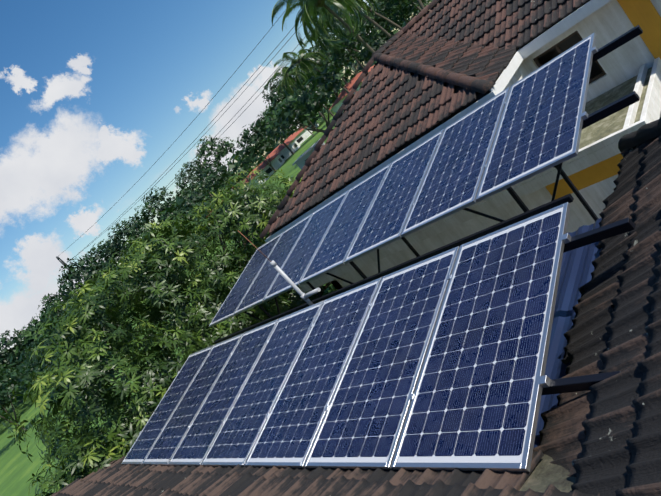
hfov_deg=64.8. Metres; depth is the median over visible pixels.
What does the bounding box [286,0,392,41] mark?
coconut palm
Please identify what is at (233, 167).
forest belt
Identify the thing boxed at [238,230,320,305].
conduit pipe with earth rod
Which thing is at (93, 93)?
sky
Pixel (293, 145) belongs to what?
house
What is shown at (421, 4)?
coconut palm
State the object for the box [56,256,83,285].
utility pole
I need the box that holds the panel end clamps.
[139,46,597,433]
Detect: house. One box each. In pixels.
[239,167,267,198]
[256,153,284,175]
[265,137,299,160]
[284,127,312,144]
[298,121,318,131]
[329,65,374,112]
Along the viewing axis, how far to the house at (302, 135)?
177.25 m
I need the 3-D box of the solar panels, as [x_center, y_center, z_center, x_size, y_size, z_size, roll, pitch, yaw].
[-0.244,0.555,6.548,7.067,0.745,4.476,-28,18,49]
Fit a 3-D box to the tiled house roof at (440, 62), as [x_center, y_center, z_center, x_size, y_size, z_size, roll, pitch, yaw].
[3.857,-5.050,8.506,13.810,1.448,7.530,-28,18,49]
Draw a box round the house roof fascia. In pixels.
[265,0,610,241]
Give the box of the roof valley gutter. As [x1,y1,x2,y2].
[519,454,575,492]
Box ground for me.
[0,89,341,495]
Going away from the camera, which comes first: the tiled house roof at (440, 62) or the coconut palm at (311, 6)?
the tiled house roof at (440, 62)
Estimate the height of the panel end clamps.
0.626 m
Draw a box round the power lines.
[57,10,308,266]
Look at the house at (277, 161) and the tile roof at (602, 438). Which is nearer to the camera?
the tile roof at (602, 438)
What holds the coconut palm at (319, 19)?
on the ground
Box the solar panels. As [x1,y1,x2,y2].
[121,32,595,471]
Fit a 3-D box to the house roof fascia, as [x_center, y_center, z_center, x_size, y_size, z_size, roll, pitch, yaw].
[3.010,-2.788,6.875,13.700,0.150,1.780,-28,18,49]
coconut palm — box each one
[267,67,333,116]
[271,0,374,53]
[274,36,348,93]
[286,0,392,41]
[300,0,359,56]
[312,14,368,73]
[317,1,387,39]
[322,0,401,42]
[417,0,426,12]
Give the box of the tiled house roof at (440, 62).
[259,0,589,238]
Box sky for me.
[0,0,429,378]
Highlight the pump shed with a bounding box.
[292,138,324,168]
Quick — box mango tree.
[2,167,335,495]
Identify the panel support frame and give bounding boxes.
[214,25,642,394]
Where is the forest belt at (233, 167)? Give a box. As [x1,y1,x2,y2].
[0,0,437,421]
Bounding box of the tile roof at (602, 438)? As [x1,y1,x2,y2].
[50,117,660,495]
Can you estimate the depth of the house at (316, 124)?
202.91 m
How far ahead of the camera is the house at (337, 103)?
90.42 m
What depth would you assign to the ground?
49.26 m
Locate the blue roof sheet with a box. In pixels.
[533,218,601,447]
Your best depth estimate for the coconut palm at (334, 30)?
52.32 m
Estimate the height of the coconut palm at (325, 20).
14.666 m
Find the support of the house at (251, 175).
on the ground

